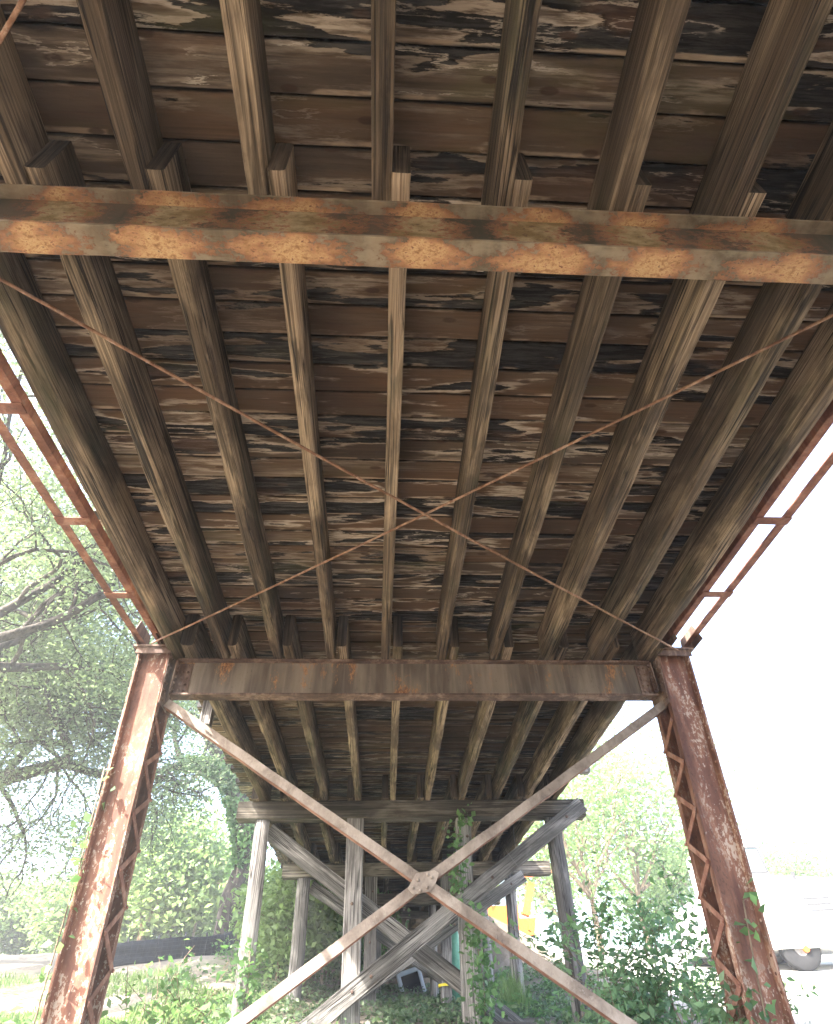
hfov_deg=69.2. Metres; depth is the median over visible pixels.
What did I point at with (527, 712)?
timber stringer
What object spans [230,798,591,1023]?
timber bent
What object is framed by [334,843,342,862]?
timber stringer
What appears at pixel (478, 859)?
timber stringer
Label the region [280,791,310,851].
timber stringer
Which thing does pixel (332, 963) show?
leafy shrub
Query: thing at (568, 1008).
climbing vine
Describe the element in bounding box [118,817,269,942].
broadleaf tree
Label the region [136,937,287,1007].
leafy weeds
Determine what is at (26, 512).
oak tree
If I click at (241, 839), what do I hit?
ivy
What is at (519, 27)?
timber stringer
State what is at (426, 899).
timber bent
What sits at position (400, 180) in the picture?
timber stringer
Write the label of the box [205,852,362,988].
leafy shrub
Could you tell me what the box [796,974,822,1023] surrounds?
grass tuft
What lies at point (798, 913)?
utility truck
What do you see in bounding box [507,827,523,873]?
hanging wire
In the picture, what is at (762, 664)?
sky
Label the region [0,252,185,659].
timber stringer
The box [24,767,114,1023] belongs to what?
climbing vine
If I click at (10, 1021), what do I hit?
leafy sapling
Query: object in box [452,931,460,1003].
gas cylinder
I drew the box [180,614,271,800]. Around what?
timber stringer
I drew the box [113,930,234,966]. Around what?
silt fence
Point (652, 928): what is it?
leafy sapling
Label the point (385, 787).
timber stringer
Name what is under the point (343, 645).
timber stringer
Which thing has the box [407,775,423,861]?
timber stringer
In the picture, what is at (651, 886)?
pale tree
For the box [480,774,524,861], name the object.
timber stringer
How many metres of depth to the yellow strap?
11.08 m
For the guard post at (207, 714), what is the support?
attached to the bridge deck
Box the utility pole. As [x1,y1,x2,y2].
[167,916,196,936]
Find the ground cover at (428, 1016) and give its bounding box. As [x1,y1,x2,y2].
[160,955,694,1023]
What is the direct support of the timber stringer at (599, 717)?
on the steel bent at (663, 682)
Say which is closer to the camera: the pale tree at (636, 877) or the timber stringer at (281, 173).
the timber stringer at (281, 173)
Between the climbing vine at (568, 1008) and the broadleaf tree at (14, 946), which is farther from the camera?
the broadleaf tree at (14, 946)
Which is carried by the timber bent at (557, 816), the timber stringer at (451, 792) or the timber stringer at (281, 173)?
the timber stringer at (451, 792)
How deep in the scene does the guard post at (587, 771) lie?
8.51 m
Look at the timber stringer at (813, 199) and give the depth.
2.84 m
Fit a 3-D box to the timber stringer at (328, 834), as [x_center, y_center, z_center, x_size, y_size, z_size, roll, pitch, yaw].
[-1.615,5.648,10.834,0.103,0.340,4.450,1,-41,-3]
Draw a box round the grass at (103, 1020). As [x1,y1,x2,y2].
[0,963,305,1023]
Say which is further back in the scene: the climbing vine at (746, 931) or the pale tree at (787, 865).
the pale tree at (787, 865)
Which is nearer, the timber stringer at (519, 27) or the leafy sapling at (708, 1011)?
the timber stringer at (519, 27)
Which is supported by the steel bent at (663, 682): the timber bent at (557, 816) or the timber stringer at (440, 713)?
the timber stringer at (440, 713)
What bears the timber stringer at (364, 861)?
on the timber bent at (507, 887)
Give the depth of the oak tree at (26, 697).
15.79 m
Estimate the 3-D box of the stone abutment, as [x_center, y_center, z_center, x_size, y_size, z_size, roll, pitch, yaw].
[-0.820,12.258,16.439,5.350,2.197,0.900,1,-41,-3]
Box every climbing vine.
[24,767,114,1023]
[218,937,271,1023]
[442,802,475,926]
[458,900,505,1023]
[566,981,592,1021]
[734,877,776,1023]
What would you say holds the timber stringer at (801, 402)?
on the floor beam
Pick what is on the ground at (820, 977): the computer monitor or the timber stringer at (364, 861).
the computer monitor
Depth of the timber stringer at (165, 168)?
3.56 m
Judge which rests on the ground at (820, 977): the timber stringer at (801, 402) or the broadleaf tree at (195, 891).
the broadleaf tree at (195, 891)
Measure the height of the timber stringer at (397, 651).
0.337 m
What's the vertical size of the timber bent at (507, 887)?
2.895 m
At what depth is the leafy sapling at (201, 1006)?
4.45 m
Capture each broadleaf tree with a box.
[0,831,172,954]
[0,857,43,954]
[0,863,68,954]
[52,784,273,940]
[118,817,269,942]
[154,838,275,937]
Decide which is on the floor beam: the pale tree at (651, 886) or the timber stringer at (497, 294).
the timber stringer at (497, 294)
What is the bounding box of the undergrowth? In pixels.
[458,952,681,1017]
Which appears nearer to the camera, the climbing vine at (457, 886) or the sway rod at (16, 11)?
the sway rod at (16, 11)
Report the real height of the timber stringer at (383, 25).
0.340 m
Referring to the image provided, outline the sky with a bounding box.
[0,331,832,951]
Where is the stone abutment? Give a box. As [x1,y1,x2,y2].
[325,910,458,984]
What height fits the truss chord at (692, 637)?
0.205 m
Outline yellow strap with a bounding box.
[438,983,448,987]
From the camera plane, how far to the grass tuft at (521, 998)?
9.26 m
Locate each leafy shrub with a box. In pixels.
[205,846,341,975]
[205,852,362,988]
[232,869,385,984]
[324,890,410,983]
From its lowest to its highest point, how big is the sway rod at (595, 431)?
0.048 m
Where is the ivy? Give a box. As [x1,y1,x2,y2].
[178,753,266,880]
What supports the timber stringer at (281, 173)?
on the floor beam
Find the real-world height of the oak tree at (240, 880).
13.951 m
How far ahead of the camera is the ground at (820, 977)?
12.61 m
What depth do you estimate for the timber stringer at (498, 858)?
13.35 m
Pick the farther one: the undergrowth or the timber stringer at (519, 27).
the undergrowth
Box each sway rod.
[0,0,26,45]
[0,277,678,650]
[151,313,832,643]
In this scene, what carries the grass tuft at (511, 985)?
on the ground at (820, 977)
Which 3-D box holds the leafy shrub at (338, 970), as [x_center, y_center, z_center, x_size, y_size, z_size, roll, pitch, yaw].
[-2.065,10.996,15.868,3.905,3.140,3.294,1,-41,-3]
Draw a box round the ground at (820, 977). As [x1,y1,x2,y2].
[0,906,832,1023]
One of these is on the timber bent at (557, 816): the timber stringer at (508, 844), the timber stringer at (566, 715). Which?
the timber stringer at (508, 844)
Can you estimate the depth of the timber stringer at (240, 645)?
7.03 m
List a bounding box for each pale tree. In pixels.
[516,787,639,939]
[517,701,686,953]
[521,696,806,947]
[573,817,695,948]
[740,810,832,877]
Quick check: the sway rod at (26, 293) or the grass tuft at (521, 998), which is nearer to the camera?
the sway rod at (26, 293)
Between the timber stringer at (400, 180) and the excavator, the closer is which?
the timber stringer at (400, 180)
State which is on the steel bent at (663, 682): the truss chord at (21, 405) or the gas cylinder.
the truss chord at (21, 405)
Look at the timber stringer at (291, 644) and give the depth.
7.13 m
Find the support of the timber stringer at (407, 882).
on the timber bent at (507, 887)
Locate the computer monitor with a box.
[396,967,425,991]
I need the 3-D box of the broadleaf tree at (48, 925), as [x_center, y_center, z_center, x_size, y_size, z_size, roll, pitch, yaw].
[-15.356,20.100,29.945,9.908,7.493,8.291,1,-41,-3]
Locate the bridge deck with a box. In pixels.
[0,0,832,893]
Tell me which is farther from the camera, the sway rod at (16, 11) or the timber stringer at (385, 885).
the timber stringer at (385, 885)
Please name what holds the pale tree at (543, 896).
on the ground at (820, 977)
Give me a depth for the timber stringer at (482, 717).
7.55 m
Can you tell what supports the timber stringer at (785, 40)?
on the floor beam
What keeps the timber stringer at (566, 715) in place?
on the steel bent at (663, 682)
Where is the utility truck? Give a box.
[674,840,832,971]
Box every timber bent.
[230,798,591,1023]
[282,860,550,1005]
[307,893,500,996]
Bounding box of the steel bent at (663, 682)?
[39,644,794,1023]
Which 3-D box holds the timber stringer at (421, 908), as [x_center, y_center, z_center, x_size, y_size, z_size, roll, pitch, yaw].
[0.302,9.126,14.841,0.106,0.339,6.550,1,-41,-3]
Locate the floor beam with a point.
(60, 220)
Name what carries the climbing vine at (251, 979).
attached to the timber bent at (557, 816)
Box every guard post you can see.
[199,700,214,727]
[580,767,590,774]
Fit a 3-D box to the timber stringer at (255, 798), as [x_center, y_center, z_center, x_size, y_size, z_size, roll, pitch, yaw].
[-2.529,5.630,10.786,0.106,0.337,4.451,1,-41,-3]
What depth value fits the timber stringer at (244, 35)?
2.39 m
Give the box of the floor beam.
[0,183,832,284]
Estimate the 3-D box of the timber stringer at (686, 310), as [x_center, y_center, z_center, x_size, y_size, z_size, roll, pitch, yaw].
[1.391,-0.095,4.424,0.113,0.337,4.370,1,-41,-3]
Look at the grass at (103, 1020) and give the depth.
11.17 m
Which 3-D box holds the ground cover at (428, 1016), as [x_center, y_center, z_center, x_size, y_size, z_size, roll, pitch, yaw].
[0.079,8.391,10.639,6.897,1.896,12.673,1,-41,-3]
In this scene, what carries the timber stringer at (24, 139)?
on the floor beam
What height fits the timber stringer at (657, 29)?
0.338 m
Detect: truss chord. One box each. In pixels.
[0,349,164,643]
[663,400,832,652]
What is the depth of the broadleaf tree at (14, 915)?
30.41 m
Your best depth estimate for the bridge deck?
3.54 m
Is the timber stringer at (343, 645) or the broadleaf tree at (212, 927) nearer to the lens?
the timber stringer at (343, 645)
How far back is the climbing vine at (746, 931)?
4.22 m
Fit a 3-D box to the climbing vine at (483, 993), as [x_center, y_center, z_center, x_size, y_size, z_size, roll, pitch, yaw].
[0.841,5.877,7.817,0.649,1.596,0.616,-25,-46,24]
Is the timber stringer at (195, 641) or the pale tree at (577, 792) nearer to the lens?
the timber stringer at (195, 641)
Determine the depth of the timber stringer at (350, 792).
9.18 m
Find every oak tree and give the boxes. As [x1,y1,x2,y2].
[0,332,219,899]
[0,475,248,930]
[13,700,254,947]
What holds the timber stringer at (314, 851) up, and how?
on the timber bent at (426, 899)
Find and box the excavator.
[488,871,551,938]
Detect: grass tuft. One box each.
[489,964,535,1011]
[489,968,526,1007]
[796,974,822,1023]
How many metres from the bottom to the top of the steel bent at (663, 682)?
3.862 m
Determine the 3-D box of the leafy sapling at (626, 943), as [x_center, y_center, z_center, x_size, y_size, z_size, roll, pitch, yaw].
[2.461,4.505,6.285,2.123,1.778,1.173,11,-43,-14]
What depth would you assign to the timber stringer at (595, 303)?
3.77 m
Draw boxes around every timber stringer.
[0,5,49,184]
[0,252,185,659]
[24,140,231,658]
[76,0,162,189]
[145,142,284,658]
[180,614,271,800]
[219,0,275,194]
[227,614,297,800]
[251,788,288,863]
[267,143,336,658]
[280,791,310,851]
[282,615,329,800]
[311,843,319,880]
[313,776,335,862]
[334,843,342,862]
[337,615,361,800]
[347,775,354,800]
[362,849,365,893]
[371,0,395,200]
[381,145,410,658]
[381,775,388,862]
[383,842,389,893]
[390,616,402,799]
[401,842,416,910]
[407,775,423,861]
[419,848,441,910]
[424,616,459,800]
[431,775,457,861]
[436,153,532,659]
[457,622,513,799]
[471,774,491,838]
[473,851,491,880]
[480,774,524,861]
[481,0,541,206]
[486,169,651,659]
[491,631,568,799]
[494,852,500,860]
[500,774,550,858]
[522,636,619,798]
[537,181,766,659]
[549,639,664,799]
[585,282,823,659]
[587,0,691,211]
[630,303,832,660]
[689,0,832,216]
[785,120,832,220]
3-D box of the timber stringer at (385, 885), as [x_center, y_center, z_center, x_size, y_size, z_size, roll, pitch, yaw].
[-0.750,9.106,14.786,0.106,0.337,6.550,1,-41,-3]
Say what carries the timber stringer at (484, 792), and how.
on the timber bent at (557, 816)
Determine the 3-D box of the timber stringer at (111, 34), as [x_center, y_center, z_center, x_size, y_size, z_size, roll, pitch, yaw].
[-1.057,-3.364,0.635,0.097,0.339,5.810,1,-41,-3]
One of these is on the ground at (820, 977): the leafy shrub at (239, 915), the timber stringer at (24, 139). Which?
the leafy shrub at (239, 915)
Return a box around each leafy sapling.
[0,1005,33,1023]
[101,938,232,1023]
[492,880,716,1023]
[562,843,720,1023]
[586,935,820,1023]
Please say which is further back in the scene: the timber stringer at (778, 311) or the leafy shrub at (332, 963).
the leafy shrub at (332, 963)
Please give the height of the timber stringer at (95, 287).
0.339 m

